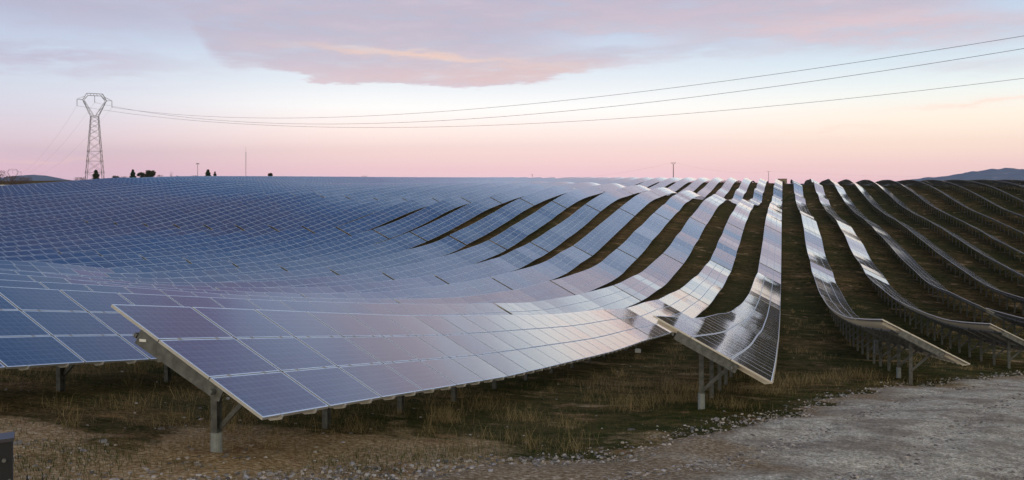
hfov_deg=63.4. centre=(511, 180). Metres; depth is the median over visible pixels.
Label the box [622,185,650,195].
solar table
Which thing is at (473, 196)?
solar table
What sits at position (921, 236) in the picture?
solar table
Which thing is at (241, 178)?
solar table
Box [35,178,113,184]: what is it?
solar table
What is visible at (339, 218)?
solar table
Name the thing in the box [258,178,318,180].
solar table
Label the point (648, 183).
solar table
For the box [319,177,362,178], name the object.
solar table
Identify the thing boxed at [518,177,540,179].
solar table
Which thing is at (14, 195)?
solar table
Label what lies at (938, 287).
solar table
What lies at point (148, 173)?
broadleaf tree
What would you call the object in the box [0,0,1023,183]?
sky
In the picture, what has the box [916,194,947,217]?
solar table
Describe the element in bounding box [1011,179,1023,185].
solar table
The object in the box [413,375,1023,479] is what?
gravel road
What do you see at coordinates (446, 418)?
dry grass
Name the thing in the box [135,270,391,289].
solar table
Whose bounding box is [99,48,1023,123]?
power cable
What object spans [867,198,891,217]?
solar table
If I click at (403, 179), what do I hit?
solar table
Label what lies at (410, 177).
solar table
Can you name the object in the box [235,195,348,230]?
solar table
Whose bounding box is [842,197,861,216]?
solar table
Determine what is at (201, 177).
solar table
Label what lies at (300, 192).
solar table
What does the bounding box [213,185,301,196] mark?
solar table
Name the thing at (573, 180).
solar table
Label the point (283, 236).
solar table
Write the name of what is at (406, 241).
solar table
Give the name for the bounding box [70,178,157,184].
solar table
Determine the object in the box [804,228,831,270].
solar table
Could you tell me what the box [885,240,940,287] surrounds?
solar table
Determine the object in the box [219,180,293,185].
solar table
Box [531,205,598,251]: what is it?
solar table
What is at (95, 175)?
conifer tree
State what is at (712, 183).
solar table
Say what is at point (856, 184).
solar table
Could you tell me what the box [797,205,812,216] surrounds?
solar table
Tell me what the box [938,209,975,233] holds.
solar table
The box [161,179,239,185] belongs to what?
solar table
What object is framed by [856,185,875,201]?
solar table
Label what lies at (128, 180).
solar table
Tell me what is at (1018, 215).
solar table
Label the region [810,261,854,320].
solar table
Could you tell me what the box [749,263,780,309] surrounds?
solar table
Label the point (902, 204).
solar table
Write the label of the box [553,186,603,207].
solar table
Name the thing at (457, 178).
solar table
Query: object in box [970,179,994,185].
solar table
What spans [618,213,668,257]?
solar table
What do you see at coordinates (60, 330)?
solar table
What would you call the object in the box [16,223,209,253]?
solar table
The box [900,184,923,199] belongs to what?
solar table
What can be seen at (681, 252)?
solar table
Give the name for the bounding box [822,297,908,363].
solar table
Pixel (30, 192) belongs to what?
solar table
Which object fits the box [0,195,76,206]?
solar table
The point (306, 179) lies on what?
solar table
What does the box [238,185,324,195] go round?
solar table
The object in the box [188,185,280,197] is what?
solar table
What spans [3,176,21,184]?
bush
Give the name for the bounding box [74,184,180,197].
solar table
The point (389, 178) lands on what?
solar table
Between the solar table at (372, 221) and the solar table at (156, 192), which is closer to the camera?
the solar table at (372, 221)
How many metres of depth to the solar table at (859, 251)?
118.61 m
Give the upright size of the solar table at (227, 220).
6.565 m
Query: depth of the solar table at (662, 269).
91.57 m
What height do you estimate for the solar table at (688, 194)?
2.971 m
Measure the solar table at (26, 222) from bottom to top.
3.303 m
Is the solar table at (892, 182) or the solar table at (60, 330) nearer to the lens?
the solar table at (60, 330)
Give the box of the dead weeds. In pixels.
[0,362,930,479]
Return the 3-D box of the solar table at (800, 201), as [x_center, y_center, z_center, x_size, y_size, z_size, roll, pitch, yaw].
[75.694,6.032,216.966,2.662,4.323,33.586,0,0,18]
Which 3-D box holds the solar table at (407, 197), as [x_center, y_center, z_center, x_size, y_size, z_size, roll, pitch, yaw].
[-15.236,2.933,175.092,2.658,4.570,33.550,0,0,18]
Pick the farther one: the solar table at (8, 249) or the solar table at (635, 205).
the solar table at (635, 205)
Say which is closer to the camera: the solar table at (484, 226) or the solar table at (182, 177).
the solar table at (484, 226)
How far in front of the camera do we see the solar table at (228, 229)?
113.40 m
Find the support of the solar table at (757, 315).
on the ground at (802, 296)
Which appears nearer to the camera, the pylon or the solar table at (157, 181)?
the solar table at (157, 181)
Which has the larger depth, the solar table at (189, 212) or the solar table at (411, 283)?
the solar table at (189, 212)
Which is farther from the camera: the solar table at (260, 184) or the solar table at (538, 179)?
the solar table at (538, 179)
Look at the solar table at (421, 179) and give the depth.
285.65 m
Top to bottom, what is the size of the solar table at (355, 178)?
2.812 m
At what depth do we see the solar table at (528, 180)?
317.89 m
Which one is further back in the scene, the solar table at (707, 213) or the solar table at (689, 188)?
the solar table at (689, 188)
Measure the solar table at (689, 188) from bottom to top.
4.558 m
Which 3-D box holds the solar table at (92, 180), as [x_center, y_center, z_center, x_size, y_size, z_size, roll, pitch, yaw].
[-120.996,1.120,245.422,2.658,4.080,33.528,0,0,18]
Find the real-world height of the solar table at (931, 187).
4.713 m
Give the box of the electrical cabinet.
[0,431,14,479]
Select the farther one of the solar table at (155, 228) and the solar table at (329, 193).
the solar table at (329, 193)
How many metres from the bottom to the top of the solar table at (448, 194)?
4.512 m
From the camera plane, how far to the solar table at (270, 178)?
267.48 m
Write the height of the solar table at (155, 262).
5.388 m
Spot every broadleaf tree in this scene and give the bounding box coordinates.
[136,172,144,176]
[145,170,155,176]
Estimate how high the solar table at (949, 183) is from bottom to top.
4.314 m
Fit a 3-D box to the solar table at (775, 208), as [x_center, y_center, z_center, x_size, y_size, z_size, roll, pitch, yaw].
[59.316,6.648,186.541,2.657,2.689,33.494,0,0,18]
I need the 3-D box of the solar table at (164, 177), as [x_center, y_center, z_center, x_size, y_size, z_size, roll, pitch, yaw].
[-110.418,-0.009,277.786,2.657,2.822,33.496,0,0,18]
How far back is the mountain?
7746.84 m
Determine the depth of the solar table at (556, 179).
339.49 m
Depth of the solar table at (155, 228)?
119.66 m
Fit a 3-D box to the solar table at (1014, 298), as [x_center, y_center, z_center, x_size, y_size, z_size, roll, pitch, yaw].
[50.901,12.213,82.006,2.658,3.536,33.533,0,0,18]
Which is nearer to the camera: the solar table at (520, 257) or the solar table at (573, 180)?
the solar table at (520, 257)
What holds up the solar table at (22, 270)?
on the ground at (802, 296)
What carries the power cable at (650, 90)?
hanging from the pylon
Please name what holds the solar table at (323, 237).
on the ground at (802, 296)
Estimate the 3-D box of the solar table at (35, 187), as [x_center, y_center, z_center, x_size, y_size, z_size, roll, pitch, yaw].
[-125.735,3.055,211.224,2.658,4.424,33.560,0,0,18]
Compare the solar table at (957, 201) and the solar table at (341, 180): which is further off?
the solar table at (341, 180)
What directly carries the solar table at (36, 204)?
on the ground at (802, 296)
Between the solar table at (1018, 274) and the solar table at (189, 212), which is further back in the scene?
the solar table at (189, 212)
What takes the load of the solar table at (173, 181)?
on the ground at (802, 296)
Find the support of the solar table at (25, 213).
on the ground at (802, 296)
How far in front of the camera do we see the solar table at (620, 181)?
335.26 m
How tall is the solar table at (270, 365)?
7.187 m
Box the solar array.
[0,177,1007,217]
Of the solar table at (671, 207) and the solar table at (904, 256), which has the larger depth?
the solar table at (671, 207)
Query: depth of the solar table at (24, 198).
178.71 m
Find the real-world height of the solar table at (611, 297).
5.326 m
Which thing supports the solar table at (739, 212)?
on the ground at (802, 296)
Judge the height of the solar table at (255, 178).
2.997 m
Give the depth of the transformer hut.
385.00 m
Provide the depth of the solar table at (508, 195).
165.26 m
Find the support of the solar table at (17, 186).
on the ground at (802, 296)
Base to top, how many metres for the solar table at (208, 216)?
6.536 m
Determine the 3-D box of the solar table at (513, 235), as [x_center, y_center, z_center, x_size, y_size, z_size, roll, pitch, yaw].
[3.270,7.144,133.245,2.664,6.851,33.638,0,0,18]
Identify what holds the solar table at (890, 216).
on the ground at (802, 296)
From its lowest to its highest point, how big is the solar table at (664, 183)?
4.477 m
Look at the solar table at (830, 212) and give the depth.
185.81 m
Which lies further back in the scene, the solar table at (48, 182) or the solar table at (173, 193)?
the solar table at (48, 182)
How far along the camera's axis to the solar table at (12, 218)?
141.14 m
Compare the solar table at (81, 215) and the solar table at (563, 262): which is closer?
the solar table at (563, 262)
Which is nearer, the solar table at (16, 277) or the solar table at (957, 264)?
the solar table at (16, 277)
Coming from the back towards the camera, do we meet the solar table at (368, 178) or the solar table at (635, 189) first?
the solar table at (368, 178)
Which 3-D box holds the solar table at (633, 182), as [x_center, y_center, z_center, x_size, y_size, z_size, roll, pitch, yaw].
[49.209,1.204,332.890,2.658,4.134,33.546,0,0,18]
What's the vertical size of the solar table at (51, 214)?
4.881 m
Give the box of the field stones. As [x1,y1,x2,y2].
[4,350,1004,479]
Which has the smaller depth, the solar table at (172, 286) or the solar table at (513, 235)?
the solar table at (172, 286)
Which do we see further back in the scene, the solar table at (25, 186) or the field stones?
the solar table at (25, 186)
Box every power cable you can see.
[81,78,1023,127]
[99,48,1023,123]
[112,36,1021,117]
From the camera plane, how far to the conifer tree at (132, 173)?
319.58 m
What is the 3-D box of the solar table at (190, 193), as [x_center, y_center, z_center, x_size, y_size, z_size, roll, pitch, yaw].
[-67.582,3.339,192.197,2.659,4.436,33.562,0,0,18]
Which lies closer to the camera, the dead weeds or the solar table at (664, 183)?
the dead weeds
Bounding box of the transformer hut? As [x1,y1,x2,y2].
[778,179,786,183]
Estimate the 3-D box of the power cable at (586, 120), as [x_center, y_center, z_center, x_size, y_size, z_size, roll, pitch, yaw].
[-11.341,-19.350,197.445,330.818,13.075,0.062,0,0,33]
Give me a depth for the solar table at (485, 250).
99.58 m
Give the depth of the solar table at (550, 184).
194.42 m
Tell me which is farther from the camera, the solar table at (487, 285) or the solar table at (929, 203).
the solar table at (929, 203)
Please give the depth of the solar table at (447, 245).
102.21 m
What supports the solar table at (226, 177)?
on the ground at (802, 296)
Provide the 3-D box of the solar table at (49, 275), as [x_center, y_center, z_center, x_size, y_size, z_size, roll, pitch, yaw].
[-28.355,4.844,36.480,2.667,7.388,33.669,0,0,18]
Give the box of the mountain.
[877,168,1023,183]
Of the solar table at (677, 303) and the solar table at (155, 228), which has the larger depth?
the solar table at (155, 228)
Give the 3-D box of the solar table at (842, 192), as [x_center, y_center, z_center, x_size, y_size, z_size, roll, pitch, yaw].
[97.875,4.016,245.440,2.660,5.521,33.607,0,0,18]
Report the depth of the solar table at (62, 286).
29.07 m
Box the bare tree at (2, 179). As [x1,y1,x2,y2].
[0,171,5,184]
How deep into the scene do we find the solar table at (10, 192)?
208.27 m
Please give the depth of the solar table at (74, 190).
201.74 m
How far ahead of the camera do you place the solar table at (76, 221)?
132.31 m
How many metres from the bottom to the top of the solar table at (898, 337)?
3.954 m
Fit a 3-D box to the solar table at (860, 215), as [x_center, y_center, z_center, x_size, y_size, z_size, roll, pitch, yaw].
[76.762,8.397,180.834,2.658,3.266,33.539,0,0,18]
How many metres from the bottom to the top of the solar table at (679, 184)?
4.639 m
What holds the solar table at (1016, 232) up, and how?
on the ground at (802, 296)
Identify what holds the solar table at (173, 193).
on the ground at (802, 296)
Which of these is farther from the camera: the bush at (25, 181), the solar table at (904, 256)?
the bush at (25, 181)
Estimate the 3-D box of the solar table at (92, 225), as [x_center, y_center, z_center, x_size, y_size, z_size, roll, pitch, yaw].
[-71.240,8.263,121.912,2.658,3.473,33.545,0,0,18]
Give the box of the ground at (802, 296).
[0,180,1023,479]
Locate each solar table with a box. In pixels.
[0,183,87,191]
[0,183,105,194]
[0,184,33,187]
[0,184,51,189]
[0,184,68,190]
[0,193,31,198]
[0,194,53,202]
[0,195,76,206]
[0,196,98,209]
[0,196,119,216]
[0,197,142,218]
[0,215,28,222]
[0,217,56,227]
[0,218,85,232]
[0,220,115,237]
[0,221,145,242]
[0,222,176,250]
[0,247,17,251]
[0,249,57,257]
[0,251,99,261]
[0,260,236,273]
[0,264,285,277]
[0,268,54,273]
[0,270,130,282]
[0,273,300,296]
[0,280,397,303]
[0,286,510,390]
[3,273,213,289]
[12,183,123,194]
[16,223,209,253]
[19,179,88,185]
[27,196,165,220]
[32,183,142,195]
[32,254,143,264]
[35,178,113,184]
[53,178,134,184]
[53,184,161,196]
[53,196,189,221]
[56,225,242,256]
[61,267,337,282]
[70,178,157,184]
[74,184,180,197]
[78,257,189,267]
[82,195,214,222]
[88,178,173,183]
[96,184,199,198]
[96,225,276,258]
[106,179,190,184]
[110,194,239,223]
[111,304,651,452]
[119,185,219,198]
[124,179,206,184]
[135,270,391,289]
[139,226,313,260]
[140,193,266,225]
[141,185,240,198]
[142,179,222,184]
[147,176,211,178]
[159,177,200,178]
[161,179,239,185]
[165,185,260,198]
[170,192,294,227]
[175,177,225,179]
[183,228,349,264]
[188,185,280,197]
[192,177,251,179]
[202,192,322,229]
[208,177,271,179]
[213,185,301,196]
[215,275,446,297]
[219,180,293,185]
[224,177,286,179]
[228,230,386,267]
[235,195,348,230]
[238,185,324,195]
[241,178,297,179]
[241,181,310,185]
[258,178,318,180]
[263,185,346,195]
[268,196,375,231]
[277,178,333,181]
[277,232,425,270]
[290,184,369,196]
[294,179,350,181]
[301,277,510,303]
[302,196,405,232]
[312,179,366,182]
[316,184,393,197]
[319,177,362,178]
[327,236,465,274]
[335,177,380,179]
[337,196,437,235]
[343,184,417,198]
[352,177,394,179]
[368,178,410,179]
[372,184,441,199]
[373,196,469,238]
[379,240,505,279]
[385,178,425,180]
[394,281,573,305]
[396,177,424,178]
[400,183,467,200]
[401,179,441,180]
[411,197,500,240]
[418,179,456,181]
[428,183,493,200]
[434,243,547,283]
[443,178,473,179]
[450,198,532,244]
[453,181,489,181]
[457,178,488,179]
[458,183,519,202]
[473,178,504,180]
[489,179,517,181]
[489,183,546,206]
[489,201,565,248]
[492,246,590,289]
[494,286,640,314]
[504,179,533,181]
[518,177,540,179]
[521,184,575,204]
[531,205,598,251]
[532,177,555,180]
[540,182,572,187]
[548,177,569,181]
[551,249,635,294]
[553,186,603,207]
[562,178,584,181]
[567,182,599,189]
[573,209,633,255]
[578,178,598,181]
[586,188,632,211]
[593,178,613,183]
[595,183,624,194]
[604,290,708,350]
[608,178,627,183]
[614,254,682,300]
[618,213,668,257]
[620,191,660,215]
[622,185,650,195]
[624,179,643,185]
[640,179,658,186]
[644,185,659,191]
[649,187,677,196]
[653,313,778,408]
[655,194,689,219]
[656,179,672,186]
[663,217,705,263]
[667,185,678,195]
[673,179,687,188]
[678,190,704,199]
[679,186,695,192]
[680,260,730,304]
[689,179,703,188]
[691,198,719,224]
[697,186,711,196]
[706,179,718,188]
[708,194,728,203]
[711,223,742,269]
[716,186,728,197]
[723,294,780,343]
[727,204,749,229]
[729,194,742,204]
[738,199,754,210]
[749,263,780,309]
[759,225,781,272]
[765,208,781,232]
[768,203,781,214]
[794,183,804,198]
[795,194,807,209]
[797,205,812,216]
[800,211,820,235]
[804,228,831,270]
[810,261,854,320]
[814,183,827,199]
[818,195,835,213]
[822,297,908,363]
[824,207,845,221]
[832,215,859,240]
[835,185,851,203]
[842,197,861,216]
[844,234,885,281]
[849,180,863,190]
[852,209,877,228]
[854,318,969,383]
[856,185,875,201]
[863,268,920,324]
[866,220,901,250]
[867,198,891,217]
[868,180,884,190]
[877,184,898,203]
[880,210,911,227]
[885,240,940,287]
[887,180,899,187]
[891,196,918,217]
[899,222,943,255]
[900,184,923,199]
[901,302,1023,368]
[906,180,923,187]
[909,210,943,232]
[910,180,930,185]
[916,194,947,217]
[918,274,1002,324]
[922,182,947,194]
[927,244,997,292]
[933,223,987,258]
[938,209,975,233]
[940,191,974,215]
[944,179,970,186]
[944,181,968,196]
[966,180,998,194]
[967,189,1006,214]
[969,209,1013,234]
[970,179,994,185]
[970,225,1023,261]
[971,247,1023,284]
[975,278,1023,315]
[986,308,1023,335]
[988,179,1019,186]
[990,180,1021,191]
[994,187,1023,208]
[999,207,1023,223]
[1007,225,1023,240]
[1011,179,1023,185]
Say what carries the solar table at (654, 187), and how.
on the ground at (802, 296)
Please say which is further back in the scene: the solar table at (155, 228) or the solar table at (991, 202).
the solar table at (991, 202)
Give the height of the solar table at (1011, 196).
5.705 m
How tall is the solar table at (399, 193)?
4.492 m
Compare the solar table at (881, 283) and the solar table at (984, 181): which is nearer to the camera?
the solar table at (881, 283)
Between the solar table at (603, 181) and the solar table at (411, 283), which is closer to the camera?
the solar table at (411, 283)
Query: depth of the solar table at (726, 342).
22.63 m
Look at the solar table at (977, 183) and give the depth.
235.54 m
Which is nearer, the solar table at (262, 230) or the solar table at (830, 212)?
the solar table at (262, 230)
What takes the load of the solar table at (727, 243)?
on the ground at (802, 296)
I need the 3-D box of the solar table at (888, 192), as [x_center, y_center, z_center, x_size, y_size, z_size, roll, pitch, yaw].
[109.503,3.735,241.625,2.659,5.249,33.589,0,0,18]
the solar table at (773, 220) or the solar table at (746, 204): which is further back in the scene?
the solar table at (746, 204)
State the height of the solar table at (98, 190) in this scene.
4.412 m
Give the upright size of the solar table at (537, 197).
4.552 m
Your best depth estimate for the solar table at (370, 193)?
175.01 m
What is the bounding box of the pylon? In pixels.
[78,93,111,178]
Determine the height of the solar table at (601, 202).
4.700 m
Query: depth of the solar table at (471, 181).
281.56 m
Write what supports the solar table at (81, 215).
on the ground at (802, 296)
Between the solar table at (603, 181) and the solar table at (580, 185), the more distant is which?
the solar table at (603, 181)
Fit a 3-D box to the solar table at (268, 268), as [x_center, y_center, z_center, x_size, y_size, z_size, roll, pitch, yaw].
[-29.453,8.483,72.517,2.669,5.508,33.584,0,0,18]
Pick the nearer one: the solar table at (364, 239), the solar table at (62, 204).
the solar table at (364, 239)
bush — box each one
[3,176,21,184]
[19,177,31,183]
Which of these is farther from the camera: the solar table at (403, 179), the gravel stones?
the solar table at (403, 179)
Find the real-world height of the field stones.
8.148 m
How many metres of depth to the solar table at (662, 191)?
187.50 m
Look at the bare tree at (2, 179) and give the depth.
299.94 m
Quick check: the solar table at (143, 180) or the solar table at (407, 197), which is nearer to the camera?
the solar table at (407, 197)
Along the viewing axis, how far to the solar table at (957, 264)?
111.56 m
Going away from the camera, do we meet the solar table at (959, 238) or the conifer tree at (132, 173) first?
the solar table at (959, 238)
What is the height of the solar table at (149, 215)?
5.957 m
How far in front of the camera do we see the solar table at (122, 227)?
124.17 m
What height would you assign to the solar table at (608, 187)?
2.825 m
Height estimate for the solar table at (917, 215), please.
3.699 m
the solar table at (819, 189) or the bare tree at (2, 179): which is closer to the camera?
the solar table at (819, 189)
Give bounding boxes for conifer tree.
[91,170,99,178]
[129,169,135,176]
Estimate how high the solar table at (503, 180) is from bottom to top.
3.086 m
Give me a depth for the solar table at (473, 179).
318.95 m
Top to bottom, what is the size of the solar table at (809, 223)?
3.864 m
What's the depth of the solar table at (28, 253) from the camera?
94.64 m
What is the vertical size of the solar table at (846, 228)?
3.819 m
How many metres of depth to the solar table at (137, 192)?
194.93 m
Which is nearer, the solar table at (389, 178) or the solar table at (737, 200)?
the solar table at (737, 200)
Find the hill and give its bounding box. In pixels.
[1,175,65,180]
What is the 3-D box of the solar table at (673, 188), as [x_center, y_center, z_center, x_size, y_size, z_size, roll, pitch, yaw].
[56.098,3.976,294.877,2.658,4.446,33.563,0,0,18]
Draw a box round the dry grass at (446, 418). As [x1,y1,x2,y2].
[0,304,1023,467]
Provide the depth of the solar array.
308.61 m
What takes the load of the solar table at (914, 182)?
on the ground at (802, 296)
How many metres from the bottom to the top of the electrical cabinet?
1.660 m
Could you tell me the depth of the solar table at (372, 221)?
137.60 m
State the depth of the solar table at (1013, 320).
62.20 m
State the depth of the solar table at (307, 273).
73.35 m
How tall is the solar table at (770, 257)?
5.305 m
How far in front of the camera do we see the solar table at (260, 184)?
223.99 m
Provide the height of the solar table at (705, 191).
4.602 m
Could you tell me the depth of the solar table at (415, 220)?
136.30 m
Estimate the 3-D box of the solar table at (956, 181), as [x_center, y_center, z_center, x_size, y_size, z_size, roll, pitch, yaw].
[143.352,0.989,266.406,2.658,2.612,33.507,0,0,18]
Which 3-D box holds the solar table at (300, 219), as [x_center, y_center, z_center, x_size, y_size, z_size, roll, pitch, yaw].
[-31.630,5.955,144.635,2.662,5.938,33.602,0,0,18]
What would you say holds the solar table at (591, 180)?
on the ground at (802, 296)
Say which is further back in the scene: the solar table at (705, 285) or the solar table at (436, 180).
the solar table at (436, 180)
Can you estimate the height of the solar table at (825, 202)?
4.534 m
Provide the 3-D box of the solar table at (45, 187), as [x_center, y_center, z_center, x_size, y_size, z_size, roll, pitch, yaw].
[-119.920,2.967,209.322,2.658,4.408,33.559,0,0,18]
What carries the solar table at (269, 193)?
on the ground at (802, 296)
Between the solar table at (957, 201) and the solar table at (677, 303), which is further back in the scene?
the solar table at (957, 201)
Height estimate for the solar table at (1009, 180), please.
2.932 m
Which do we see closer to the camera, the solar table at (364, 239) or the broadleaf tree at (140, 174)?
the solar table at (364, 239)
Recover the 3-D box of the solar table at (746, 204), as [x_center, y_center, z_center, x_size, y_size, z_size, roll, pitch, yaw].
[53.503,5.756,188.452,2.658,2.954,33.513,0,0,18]
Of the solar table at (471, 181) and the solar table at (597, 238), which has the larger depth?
the solar table at (471, 181)
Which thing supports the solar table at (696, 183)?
on the ground at (802, 296)
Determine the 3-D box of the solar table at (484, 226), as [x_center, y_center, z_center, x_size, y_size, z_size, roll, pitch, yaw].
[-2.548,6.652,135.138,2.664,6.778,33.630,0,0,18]
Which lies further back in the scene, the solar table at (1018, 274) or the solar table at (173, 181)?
the solar table at (173, 181)
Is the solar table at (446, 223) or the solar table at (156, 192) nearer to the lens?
the solar table at (446, 223)
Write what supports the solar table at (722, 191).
on the ground at (802, 296)
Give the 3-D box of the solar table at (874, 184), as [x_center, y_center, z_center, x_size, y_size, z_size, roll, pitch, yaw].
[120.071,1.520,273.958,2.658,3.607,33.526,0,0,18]
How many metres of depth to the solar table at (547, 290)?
65.57 m
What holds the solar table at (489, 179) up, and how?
on the ground at (802, 296)
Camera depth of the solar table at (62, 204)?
165.41 m
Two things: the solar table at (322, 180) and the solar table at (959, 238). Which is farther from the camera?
the solar table at (322, 180)
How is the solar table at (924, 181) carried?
on the ground at (802, 296)
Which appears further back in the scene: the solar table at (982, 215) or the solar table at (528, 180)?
the solar table at (528, 180)
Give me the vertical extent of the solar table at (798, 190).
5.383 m
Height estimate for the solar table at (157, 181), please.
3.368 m
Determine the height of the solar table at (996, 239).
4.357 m
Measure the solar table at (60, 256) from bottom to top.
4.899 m
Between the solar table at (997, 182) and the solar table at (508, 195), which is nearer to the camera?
the solar table at (508, 195)
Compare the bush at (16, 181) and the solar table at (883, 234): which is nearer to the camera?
the solar table at (883, 234)
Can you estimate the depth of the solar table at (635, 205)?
157.22 m
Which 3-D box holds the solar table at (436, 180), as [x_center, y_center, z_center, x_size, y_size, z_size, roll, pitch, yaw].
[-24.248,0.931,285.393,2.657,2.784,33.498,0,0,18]
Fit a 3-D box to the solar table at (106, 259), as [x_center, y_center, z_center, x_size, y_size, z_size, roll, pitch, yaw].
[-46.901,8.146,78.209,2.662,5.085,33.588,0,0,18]
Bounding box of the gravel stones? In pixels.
[178,370,1023,479]
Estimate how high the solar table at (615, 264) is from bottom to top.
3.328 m
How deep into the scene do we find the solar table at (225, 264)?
78.48 m
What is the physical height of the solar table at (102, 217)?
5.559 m
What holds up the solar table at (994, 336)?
on the ground at (802, 296)

